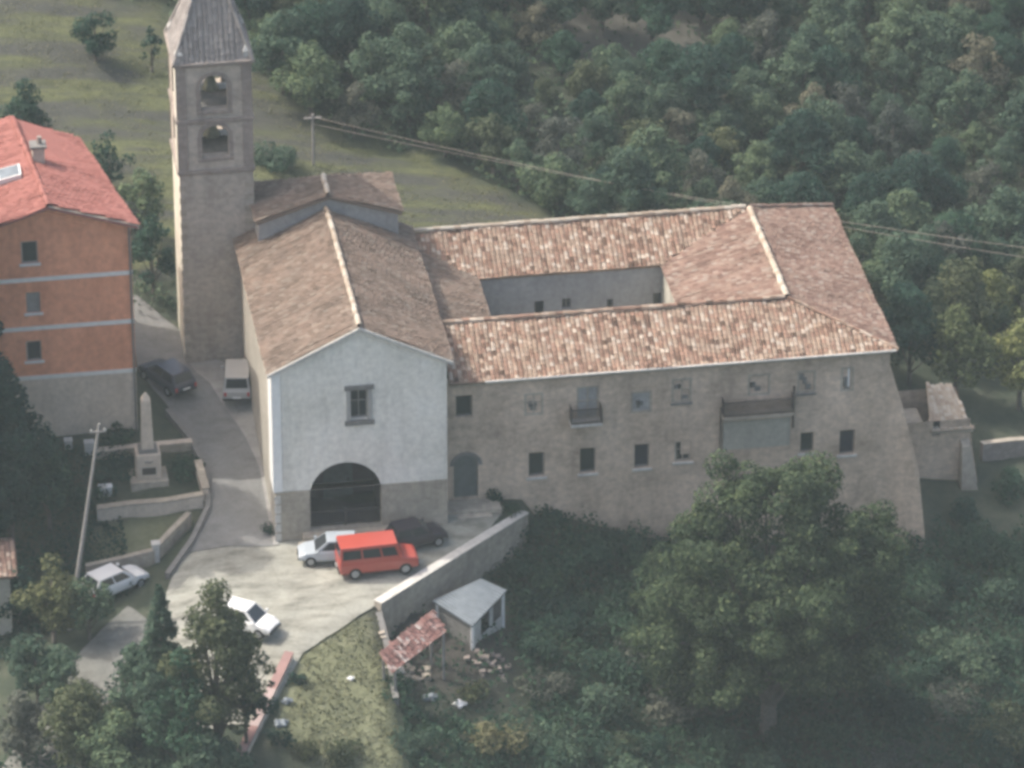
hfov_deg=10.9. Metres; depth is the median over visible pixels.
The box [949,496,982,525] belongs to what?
bush
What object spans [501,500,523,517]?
bush
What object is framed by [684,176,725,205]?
broadleaf tree
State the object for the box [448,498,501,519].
stone platform
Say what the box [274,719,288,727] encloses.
sack
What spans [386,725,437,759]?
bush
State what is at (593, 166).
undergrowth
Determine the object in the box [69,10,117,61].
broadleaf tree
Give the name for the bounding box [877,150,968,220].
broadleaf tree
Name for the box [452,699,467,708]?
sack
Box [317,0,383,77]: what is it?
broadleaf tree
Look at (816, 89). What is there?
broadleaf tree
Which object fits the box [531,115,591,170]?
broadleaf tree
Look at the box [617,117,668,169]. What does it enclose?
broadleaf tree
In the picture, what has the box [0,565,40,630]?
broadleaf tree
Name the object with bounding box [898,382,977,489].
stone annex
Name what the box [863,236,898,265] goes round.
broadleaf tree
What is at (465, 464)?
door
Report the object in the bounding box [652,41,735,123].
broadleaf tree
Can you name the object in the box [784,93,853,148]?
broadleaf tree
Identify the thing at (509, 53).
broadleaf tree
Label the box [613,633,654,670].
bush
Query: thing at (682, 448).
window
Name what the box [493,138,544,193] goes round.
broadleaf tree
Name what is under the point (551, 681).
bush
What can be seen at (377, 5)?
broadleaf tree
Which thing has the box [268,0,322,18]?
broadleaf tree
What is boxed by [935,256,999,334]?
broadleaf tree
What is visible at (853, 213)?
broadleaf tree
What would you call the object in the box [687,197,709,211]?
broadleaf tree
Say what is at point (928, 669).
bush
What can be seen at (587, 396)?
blocked window
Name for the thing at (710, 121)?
broadleaf tree
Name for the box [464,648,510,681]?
rubble pile
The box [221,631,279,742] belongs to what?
broadleaf tree
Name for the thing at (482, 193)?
grass
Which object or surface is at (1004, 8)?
broadleaf tree
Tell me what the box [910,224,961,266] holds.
broadleaf tree
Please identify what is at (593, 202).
broadleaf tree
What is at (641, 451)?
window
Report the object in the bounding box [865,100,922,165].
broadleaf tree
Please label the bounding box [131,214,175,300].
broadleaf tree
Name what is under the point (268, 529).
bush
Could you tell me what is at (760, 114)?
broadleaf tree
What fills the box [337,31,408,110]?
broadleaf tree
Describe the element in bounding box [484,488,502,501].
bush
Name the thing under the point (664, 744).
bush
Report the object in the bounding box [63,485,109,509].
bush
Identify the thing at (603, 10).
broadleaf tree
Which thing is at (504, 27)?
broadleaf tree
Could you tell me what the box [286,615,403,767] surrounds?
grass
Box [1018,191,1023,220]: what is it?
broadleaf tree
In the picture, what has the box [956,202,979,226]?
broadleaf tree
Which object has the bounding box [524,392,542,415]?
blocked window
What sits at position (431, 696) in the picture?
sack
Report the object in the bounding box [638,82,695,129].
broadleaf tree
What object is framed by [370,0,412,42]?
broadleaf tree
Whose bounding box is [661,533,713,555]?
bush
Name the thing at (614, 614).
bush
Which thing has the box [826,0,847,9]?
broadleaf tree
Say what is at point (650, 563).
broadleaf tree
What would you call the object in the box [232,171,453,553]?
church
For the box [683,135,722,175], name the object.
broadleaf tree
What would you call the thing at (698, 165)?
broadleaf tree
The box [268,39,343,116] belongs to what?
broadleaf tree
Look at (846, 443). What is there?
window
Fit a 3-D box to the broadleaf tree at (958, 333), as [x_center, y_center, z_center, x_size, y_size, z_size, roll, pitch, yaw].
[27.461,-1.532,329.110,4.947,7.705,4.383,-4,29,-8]
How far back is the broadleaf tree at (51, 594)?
300.27 m
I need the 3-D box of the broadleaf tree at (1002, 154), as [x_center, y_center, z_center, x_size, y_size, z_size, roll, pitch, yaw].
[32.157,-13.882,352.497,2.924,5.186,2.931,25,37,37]
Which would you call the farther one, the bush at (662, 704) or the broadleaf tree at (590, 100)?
the broadleaf tree at (590, 100)
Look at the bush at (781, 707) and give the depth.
305.71 m
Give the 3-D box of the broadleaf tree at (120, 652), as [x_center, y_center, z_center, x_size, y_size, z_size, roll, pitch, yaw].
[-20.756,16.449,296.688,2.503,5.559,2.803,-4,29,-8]
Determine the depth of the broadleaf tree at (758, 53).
358.46 m
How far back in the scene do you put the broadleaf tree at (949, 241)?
338.39 m
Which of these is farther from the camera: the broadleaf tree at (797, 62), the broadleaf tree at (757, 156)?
the broadleaf tree at (797, 62)
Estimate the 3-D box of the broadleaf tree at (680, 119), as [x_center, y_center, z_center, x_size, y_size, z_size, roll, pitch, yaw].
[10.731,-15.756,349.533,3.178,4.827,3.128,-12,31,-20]
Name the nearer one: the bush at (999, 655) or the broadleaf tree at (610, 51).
the bush at (999, 655)
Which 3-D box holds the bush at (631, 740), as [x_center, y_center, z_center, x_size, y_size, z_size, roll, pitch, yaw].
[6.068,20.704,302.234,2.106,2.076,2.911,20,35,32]
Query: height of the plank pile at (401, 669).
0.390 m
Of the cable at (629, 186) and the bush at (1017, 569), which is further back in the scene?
the cable at (629, 186)
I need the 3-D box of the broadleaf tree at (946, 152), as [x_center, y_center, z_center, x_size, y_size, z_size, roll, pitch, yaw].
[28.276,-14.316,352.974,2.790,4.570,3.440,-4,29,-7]
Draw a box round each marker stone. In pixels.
[64,437,72,449]
[83,439,94,455]
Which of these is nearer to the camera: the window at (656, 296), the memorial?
the memorial
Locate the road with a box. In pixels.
[133,293,273,551]
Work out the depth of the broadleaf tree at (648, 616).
303.61 m
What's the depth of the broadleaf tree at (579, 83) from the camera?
351.52 m
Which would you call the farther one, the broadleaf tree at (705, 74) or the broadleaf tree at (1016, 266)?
the broadleaf tree at (705, 74)
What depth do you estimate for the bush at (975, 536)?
316.99 m
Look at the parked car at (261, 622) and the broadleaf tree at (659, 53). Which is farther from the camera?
the broadleaf tree at (659, 53)
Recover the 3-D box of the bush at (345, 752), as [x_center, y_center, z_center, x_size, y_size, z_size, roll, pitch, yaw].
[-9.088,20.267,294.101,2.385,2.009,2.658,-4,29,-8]
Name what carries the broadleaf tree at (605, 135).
on the ground at (992, 412)
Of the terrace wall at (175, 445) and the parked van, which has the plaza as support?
the parked van
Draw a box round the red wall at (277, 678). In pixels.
[237,651,293,758]
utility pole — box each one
[67,423,105,630]
[304,113,320,165]
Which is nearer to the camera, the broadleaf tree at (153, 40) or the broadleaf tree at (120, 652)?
the broadleaf tree at (120, 652)
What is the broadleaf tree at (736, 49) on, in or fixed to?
on the ground at (992, 412)
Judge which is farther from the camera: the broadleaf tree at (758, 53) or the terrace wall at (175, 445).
the broadleaf tree at (758, 53)
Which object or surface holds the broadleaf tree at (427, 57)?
on the ground at (992, 412)
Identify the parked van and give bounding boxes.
[334,530,419,579]
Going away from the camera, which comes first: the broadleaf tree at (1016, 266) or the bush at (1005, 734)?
the bush at (1005, 734)
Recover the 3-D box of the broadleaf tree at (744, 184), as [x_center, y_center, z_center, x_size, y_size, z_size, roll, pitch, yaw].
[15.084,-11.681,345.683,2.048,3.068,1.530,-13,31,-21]
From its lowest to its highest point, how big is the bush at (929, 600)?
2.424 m
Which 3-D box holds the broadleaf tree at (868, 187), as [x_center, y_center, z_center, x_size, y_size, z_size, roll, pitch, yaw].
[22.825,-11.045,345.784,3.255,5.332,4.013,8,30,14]
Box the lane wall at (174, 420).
[165,408,209,578]
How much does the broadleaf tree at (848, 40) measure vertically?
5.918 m
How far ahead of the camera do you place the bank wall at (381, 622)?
301.36 m
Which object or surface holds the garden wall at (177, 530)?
on the ground at (992, 412)
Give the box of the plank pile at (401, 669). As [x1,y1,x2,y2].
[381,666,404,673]
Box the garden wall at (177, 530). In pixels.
[85,511,191,572]
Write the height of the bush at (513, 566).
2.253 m
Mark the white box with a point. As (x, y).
(107, 487)
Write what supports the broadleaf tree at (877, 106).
on the ground at (992, 412)
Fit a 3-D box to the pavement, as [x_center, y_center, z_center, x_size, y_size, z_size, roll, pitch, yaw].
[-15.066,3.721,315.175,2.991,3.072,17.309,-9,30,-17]
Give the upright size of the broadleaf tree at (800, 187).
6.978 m
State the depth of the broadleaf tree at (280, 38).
343.82 m
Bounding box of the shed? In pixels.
[433,579,506,649]
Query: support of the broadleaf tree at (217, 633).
on the ground at (992, 412)
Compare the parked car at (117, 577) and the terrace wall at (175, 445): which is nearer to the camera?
the parked car at (117, 577)
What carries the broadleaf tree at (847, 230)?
on the ground at (992, 412)
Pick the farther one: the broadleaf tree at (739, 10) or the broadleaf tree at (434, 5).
the broadleaf tree at (739, 10)
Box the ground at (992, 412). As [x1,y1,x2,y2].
[0,0,1023,767]
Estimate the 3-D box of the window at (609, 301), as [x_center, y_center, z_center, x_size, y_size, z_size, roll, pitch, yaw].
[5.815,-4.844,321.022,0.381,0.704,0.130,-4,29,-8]
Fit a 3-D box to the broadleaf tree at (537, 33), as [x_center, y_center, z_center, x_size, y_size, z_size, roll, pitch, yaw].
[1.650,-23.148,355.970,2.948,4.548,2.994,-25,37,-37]
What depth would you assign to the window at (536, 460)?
311.58 m
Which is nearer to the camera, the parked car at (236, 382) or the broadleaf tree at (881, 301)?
the parked car at (236, 382)
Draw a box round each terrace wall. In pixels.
[96,438,191,459]
[97,491,203,522]
[194,459,209,500]
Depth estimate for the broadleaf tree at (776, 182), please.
346.18 m
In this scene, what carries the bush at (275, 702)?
on the ground at (992, 412)
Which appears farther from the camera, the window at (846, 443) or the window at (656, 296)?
the window at (656, 296)
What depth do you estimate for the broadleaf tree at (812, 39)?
358.29 m
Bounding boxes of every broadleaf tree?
[0,77,53,127]
[0,321,19,398]
[0,382,59,551]
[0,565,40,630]
[0,689,59,761]
[5,633,71,703]
[9,552,90,643]
[28,642,94,707]
[37,676,128,767]
[62,577,115,640]
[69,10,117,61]
[73,707,157,767]
[91,129,136,182]
[104,642,159,720]
[112,641,145,700]
[118,167,165,228]
[124,200,149,269]
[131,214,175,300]
[139,25,162,72]
[142,646,219,764]
[157,577,276,752]
[170,732,258,767]
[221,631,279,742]
[234,0,272,31]
[239,0,270,36]
[248,11,276,59]
[250,7,325,94]
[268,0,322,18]
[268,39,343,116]
[290,0,344,55]
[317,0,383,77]
[326,0,384,40]
[328,60,350,100]
[331,82,381,137]
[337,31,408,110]
[367,0,411,7]
[367,22,445,100]
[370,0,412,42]
[371,49,446,133]
[411,0,463,38]
[416,102,472,156]
[417,41,442,94]
[424,59,476,111]
[427,0,501,43]
[430,19,499,64]
[448,41,516,96]
[460,77,528,134]
[464,113,520,176]
[470,0,530,20]
[483,10,515,44]
[489,41,529,84]
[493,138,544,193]
[513,0,562,54]
[515,151,586,208]
[516,101,549,144]
[522,0,582,31]
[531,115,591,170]
[534,77,560,113]
[541,30,582,83]
[563,112,620,166]
[564,173,618,215]
[566,58,611,98]
[567,89,606,123]
[578,0,630,30]
[586,166,623,205]
[591,42,632,70]
[594,70,655,138]
[597,145,635,195]
[599,145,669,215]
[600,56,650,105]
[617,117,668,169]
[621,546,804,709]
[624,124,689,210]
[625,0,681,47]
[627,542,680,611]
[632,449,924,740]
[637,37,688,88]
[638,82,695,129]
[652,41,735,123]
[663,107,702,160]
[675,147,725,195]
[676,0,718,26]
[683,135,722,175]
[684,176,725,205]
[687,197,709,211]
[692,103,749,146]
[701,176,757,205]
[701,199,741,210]
[702,0,770,28]
[705,16,762,49]
[707,125,739,172]
[713,31,759,78]
[722,176,784,208]
[725,66,778,109]
[731,92,785,140]
[731,140,777,185]
[737,9,793,72]
[737,180,750,192]
[742,138,792,176]
[753,0,803,30]
[761,39,826,107]
[766,107,838,174]
[768,171,834,207]
[770,172,797,197]
[772,23,834,76]
[783,82,840,115]
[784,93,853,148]
[793,575,899,707]
[800,0,858,47]
[804,44,861,100]
[805,140,880,208]
[825,21,871,81]
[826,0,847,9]
[831,81,871,123]
[836,212,856,239]
[840,115,873,154]
[840,171,892,215]
[843,0,877,39]
[843,209,883,252]
[848,198,909,265]
[850,243,878,281]
[860,259,899,311]
[863,90,907,131]
[863,149,897,177]
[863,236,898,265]
[865,6,923,63]
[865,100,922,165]
[871,48,918,98]
[872,0,945,28]
[872,230,938,301]
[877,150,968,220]
[879,281,939,385]
[882,187,935,243]
[897,277,957,359]
[898,10,964,74]
[898,103,947,149]
[906,148,934,188]
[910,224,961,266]
[912,255,957,309]
[915,66,962,115]
[917,219,971,264]
[918,207,979,245]
[921,166,967,220]
[923,210,982,266]
[923,302,1001,392]
[925,135,965,173]
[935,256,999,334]
[936,68,997,141]
[940,2,981,47]
[946,32,1009,101]
[947,0,992,13]
[955,285,1008,332]
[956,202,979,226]
[958,121,996,171]
[961,185,1023,271]
[965,12,1016,51]
[965,162,1009,211]
[972,268,1023,336]
[974,32,1023,87]
[975,137,1023,187]
[975,237,1022,282]
[981,210,1023,249]
[982,318,1023,410]
[989,0,1023,21]
[994,92,1023,178]
[1001,128,1022,146]
[1002,249,1023,320]
[1004,283,1020,325]
[1007,75,1023,104]
[1013,302,1023,330]
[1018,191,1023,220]
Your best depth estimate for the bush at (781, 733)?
304.44 m
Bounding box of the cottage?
[0,537,17,634]
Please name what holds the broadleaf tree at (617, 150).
on the ground at (992, 412)
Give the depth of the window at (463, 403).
308.93 m
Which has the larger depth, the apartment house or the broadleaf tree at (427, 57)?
the broadleaf tree at (427, 57)
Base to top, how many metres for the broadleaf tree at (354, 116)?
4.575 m
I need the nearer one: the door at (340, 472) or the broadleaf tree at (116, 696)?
the broadleaf tree at (116, 696)
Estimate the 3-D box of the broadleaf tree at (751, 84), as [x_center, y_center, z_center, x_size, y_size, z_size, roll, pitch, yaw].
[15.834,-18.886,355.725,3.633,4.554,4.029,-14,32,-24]
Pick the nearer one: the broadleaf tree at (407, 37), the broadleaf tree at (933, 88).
the broadleaf tree at (407, 37)
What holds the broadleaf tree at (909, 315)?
on the ground at (992, 412)
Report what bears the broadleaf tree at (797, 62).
on the ground at (992, 412)
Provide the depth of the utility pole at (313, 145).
338.90 m
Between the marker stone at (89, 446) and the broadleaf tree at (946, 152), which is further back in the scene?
the broadleaf tree at (946, 152)
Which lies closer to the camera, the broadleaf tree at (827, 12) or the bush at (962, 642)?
the bush at (962, 642)
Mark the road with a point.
(237, 515)
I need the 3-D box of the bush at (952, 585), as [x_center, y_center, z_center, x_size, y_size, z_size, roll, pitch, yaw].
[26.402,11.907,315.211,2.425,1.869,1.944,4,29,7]
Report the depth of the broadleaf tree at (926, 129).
354.74 m
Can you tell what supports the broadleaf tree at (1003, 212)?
on the ground at (992, 412)
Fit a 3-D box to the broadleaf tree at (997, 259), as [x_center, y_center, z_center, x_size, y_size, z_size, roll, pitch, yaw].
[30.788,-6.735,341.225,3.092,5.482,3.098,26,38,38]
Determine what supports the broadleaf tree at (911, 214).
on the ground at (992, 412)
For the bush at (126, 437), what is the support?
on the ground at (992, 412)
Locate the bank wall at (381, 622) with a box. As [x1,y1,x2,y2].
[376,611,398,706]
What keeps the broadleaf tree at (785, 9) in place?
on the ground at (992, 412)
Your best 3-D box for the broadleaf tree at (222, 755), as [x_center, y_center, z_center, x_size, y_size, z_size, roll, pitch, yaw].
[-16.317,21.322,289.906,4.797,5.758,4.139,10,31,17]
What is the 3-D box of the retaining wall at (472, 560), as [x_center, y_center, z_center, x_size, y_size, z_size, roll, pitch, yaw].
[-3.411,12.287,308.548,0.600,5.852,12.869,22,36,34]
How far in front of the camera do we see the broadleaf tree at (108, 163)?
332.45 m
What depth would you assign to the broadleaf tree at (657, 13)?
357.58 m
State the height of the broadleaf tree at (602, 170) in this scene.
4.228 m
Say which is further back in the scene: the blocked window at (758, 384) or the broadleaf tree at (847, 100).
the broadleaf tree at (847, 100)
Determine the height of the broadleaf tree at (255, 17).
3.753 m
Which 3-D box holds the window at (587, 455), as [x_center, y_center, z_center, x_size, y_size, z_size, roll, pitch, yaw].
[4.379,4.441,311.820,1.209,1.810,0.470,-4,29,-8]
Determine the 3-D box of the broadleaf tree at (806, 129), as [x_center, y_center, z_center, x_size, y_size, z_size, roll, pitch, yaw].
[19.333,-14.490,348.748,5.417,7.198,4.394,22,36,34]
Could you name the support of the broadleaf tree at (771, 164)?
on the ground at (992, 412)
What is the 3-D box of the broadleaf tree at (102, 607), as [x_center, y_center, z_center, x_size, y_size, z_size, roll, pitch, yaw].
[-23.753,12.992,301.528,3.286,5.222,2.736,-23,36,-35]
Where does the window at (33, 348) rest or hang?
in the apartment house
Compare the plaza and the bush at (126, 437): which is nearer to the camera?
the plaza
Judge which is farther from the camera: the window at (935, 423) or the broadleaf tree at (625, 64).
the broadleaf tree at (625, 64)
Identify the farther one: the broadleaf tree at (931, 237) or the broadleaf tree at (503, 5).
the broadleaf tree at (503, 5)
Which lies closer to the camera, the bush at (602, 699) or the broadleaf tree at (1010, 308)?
the bush at (602, 699)
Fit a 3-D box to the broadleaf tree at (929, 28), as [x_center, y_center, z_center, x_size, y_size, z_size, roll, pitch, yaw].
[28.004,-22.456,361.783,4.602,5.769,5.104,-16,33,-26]
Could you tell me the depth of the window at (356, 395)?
305.48 m
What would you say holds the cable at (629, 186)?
attached to the utility pole at (313, 145)
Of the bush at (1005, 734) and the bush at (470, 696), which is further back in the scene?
the bush at (1005, 734)
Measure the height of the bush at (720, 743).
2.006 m
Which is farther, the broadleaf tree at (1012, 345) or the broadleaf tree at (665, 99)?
the broadleaf tree at (665, 99)
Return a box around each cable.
[315,117,1020,256]
[315,124,1023,247]
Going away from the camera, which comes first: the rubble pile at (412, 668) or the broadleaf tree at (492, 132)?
the rubble pile at (412, 668)
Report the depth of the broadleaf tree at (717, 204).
337.54 m
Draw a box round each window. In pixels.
[19,241,40,266]
[24,292,42,315]
[24,341,44,363]
[344,384,374,425]
[456,395,471,415]
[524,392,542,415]
[526,452,546,480]
[534,301,543,312]
[562,298,570,306]
[577,385,598,417]
[577,447,597,476]
[607,299,612,306]
[630,390,651,412]
[632,444,651,471]
[653,293,660,303]
[670,378,691,405]
[672,440,693,464]
[748,373,770,395]
[796,370,815,395]
[798,432,814,455]
[837,430,856,457]
[840,367,853,391]
[933,419,939,434]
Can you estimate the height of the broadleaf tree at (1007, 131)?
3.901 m
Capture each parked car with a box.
[80,562,149,601]
[139,358,196,396]
[221,359,250,400]
[225,596,280,639]
[297,530,356,566]
[385,516,447,546]
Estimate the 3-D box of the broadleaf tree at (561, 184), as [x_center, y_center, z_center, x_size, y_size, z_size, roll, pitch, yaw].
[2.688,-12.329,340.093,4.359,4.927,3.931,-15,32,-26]
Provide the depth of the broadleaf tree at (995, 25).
362.00 m
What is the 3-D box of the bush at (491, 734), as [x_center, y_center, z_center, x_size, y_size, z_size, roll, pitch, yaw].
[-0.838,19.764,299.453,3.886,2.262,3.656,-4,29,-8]
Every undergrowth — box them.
[0,437,158,767]
[131,0,1023,357]
[389,505,1023,767]
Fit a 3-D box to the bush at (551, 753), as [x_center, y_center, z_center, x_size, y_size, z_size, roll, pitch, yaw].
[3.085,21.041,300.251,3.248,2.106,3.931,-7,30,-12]
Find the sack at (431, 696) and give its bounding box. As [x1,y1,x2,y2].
[421,693,437,700]
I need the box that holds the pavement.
[190,359,278,544]
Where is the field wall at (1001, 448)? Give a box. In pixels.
[980,436,1023,461]
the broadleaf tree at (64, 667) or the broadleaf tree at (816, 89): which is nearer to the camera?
the broadleaf tree at (64, 667)
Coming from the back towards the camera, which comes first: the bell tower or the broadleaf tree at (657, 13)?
the broadleaf tree at (657, 13)
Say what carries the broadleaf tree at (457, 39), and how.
on the ground at (992, 412)
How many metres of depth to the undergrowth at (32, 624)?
309.74 m
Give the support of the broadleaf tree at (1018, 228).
on the ground at (992, 412)
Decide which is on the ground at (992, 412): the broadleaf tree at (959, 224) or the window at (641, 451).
the broadleaf tree at (959, 224)
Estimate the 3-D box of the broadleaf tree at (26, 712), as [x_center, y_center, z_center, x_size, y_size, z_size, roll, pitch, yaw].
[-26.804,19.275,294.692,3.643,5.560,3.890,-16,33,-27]
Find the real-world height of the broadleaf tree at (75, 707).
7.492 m
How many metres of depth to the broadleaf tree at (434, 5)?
353.08 m
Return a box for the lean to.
[379,609,445,691]
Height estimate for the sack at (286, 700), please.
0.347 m
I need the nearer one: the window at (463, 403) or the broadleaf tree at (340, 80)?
the window at (463, 403)
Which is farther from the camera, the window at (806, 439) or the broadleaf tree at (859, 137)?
the broadleaf tree at (859, 137)
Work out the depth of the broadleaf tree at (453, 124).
342.51 m
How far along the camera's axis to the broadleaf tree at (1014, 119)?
352.39 m
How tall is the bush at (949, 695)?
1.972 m
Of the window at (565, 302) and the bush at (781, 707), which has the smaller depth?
the bush at (781, 707)
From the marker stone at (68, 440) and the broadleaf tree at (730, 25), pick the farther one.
the broadleaf tree at (730, 25)
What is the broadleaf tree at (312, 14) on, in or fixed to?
on the ground at (992, 412)
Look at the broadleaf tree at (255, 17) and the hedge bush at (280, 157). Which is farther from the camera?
the broadleaf tree at (255, 17)
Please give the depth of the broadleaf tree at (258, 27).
346.46 m
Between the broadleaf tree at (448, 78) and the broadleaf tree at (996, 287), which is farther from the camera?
the broadleaf tree at (448, 78)
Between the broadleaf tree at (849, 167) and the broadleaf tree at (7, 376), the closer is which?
the broadleaf tree at (7, 376)
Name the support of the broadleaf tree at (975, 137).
on the ground at (992, 412)
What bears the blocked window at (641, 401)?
in the convent
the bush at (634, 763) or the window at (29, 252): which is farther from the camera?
the window at (29, 252)
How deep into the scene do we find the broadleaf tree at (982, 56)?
358.50 m
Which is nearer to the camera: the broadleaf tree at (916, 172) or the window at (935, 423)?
the window at (935, 423)
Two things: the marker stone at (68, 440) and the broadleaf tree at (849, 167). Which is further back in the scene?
the broadleaf tree at (849, 167)
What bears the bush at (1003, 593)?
on the ground at (992, 412)
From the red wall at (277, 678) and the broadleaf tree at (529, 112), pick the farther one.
the broadleaf tree at (529, 112)
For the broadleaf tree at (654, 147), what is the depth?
340.16 m
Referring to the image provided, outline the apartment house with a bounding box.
[0,115,139,436]
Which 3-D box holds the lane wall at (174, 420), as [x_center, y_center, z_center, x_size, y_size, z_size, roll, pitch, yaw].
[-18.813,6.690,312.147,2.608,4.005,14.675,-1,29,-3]
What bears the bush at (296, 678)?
on the ground at (992, 412)
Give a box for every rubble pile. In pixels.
[378,630,430,680]
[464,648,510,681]
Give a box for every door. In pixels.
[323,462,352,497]
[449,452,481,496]
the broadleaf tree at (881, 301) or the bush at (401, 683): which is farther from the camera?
the broadleaf tree at (881, 301)
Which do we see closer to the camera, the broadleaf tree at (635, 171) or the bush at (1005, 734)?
the bush at (1005, 734)
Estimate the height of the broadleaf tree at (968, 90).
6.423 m
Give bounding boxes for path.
[2,605,149,767]
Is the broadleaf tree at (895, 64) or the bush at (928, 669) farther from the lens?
the broadleaf tree at (895, 64)
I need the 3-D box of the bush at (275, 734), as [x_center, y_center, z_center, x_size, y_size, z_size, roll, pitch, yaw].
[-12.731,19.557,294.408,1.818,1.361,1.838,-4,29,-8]
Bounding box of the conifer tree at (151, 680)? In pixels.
[121,584,198,767]
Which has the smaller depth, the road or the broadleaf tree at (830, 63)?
the road
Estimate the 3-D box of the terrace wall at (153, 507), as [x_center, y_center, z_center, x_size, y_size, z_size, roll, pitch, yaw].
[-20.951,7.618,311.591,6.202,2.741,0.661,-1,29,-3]
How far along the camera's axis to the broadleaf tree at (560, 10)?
356.07 m
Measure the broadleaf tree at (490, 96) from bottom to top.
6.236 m
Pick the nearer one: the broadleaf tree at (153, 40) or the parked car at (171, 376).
the parked car at (171, 376)
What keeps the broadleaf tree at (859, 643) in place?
on the ground at (992, 412)
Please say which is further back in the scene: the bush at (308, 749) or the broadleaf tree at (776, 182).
the broadleaf tree at (776, 182)
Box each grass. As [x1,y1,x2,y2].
[0,0,535,276]
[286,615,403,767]
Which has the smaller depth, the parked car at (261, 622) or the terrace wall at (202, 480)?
the parked car at (261, 622)
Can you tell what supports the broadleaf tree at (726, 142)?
on the ground at (992, 412)
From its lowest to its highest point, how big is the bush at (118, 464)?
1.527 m
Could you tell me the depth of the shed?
305.47 m
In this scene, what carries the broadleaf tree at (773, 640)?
on the ground at (992, 412)
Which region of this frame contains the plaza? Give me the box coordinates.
[158,506,504,728]
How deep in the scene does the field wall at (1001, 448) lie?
325.88 m
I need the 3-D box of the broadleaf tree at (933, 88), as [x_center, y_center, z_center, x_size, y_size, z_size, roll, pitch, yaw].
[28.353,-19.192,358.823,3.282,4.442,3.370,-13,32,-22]
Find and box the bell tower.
[164,0,255,362]
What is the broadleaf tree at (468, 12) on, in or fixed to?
on the ground at (992, 412)
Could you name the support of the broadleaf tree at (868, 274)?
on the ground at (992, 412)
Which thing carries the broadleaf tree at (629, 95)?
on the ground at (992, 412)
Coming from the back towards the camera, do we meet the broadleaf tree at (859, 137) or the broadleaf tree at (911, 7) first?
the broadleaf tree at (911, 7)
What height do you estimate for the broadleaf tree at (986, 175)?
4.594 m
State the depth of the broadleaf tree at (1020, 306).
336.63 m
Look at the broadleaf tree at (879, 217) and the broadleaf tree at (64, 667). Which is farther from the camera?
the broadleaf tree at (879, 217)
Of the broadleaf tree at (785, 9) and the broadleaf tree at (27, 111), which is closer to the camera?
the broadleaf tree at (27, 111)
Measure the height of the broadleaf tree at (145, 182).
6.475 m
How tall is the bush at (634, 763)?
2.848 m
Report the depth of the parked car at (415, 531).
307.40 m
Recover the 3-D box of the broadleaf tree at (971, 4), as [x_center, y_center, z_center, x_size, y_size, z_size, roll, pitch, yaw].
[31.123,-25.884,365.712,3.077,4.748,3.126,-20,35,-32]
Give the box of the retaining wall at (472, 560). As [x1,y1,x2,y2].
[374,510,528,637]
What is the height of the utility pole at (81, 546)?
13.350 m
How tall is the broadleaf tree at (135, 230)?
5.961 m
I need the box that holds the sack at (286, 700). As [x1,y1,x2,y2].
[280,697,293,704]
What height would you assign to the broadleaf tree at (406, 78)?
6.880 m
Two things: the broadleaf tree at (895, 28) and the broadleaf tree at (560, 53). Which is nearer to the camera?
the broadleaf tree at (560, 53)
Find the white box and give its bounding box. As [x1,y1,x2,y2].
[98,483,112,496]
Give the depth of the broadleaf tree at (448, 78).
346.10 m
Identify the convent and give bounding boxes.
[413,203,924,549]
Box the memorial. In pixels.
[129,392,168,491]
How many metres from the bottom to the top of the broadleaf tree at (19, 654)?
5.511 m
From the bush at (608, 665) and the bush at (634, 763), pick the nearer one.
the bush at (634, 763)
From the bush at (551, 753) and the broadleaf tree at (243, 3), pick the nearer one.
the bush at (551, 753)
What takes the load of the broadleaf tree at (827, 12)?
on the ground at (992, 412)
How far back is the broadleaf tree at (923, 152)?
350.66 m
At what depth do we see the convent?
312.43 m
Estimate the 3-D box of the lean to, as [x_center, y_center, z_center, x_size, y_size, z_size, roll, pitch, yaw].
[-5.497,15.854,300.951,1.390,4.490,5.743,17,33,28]
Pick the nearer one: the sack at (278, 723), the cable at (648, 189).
the sack at (278, 723)
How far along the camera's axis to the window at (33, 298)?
311.43 m
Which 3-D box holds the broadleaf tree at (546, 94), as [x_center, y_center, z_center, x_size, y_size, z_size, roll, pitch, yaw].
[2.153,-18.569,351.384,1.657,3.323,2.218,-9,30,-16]
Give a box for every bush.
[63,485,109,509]
[90,449,135,482]
[106,420,134,446]
[166,454,205,483]
[250,697,279,706]
[254,140,298,171]
[260,521,274,534]
[262,726,296,747]
[284,671,307,685]
[287,739,320,762]
[323,737,366,767]
[380,670,416,700]
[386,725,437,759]
[453,679,490,703]
[464,720,529,754]
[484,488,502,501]
[488,547,534,582]
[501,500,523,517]
[510,627,562,660]
[510,664,575,701]
[513,721,586,767]
[520,503,569,541]
[541,735,590,767]
[572,729,635,767]
[575,587,642,637]
[576,648,646,693]
[577,682,632,723]
[601,730,642,765]
[609,753,652,767]
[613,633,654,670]
[635,733,668,767]
[641,683,707,729]
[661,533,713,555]
[696,715,744,767]
[738,746,787,767]
[742,691,794,723]
[763,721,796,753]
[864,555,946,601]
[900,649,954,686]
[909,582,948,616]
[915,625,1002,685]
[925,677,982,725]
[940,518,1021,567]
[943,570,981,599]
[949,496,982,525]
[959,700,1023,754]
[978,577,1023,614]
[978,640,1023,668]
[990,465,1023,508]
[993,542,1023,586]
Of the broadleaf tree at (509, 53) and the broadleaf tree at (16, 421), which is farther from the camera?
the broadleaf tree at (509, 53)
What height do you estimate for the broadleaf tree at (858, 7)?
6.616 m
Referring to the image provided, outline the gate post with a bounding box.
[151,540,159,562]
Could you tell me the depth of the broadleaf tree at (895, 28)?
359.95 m

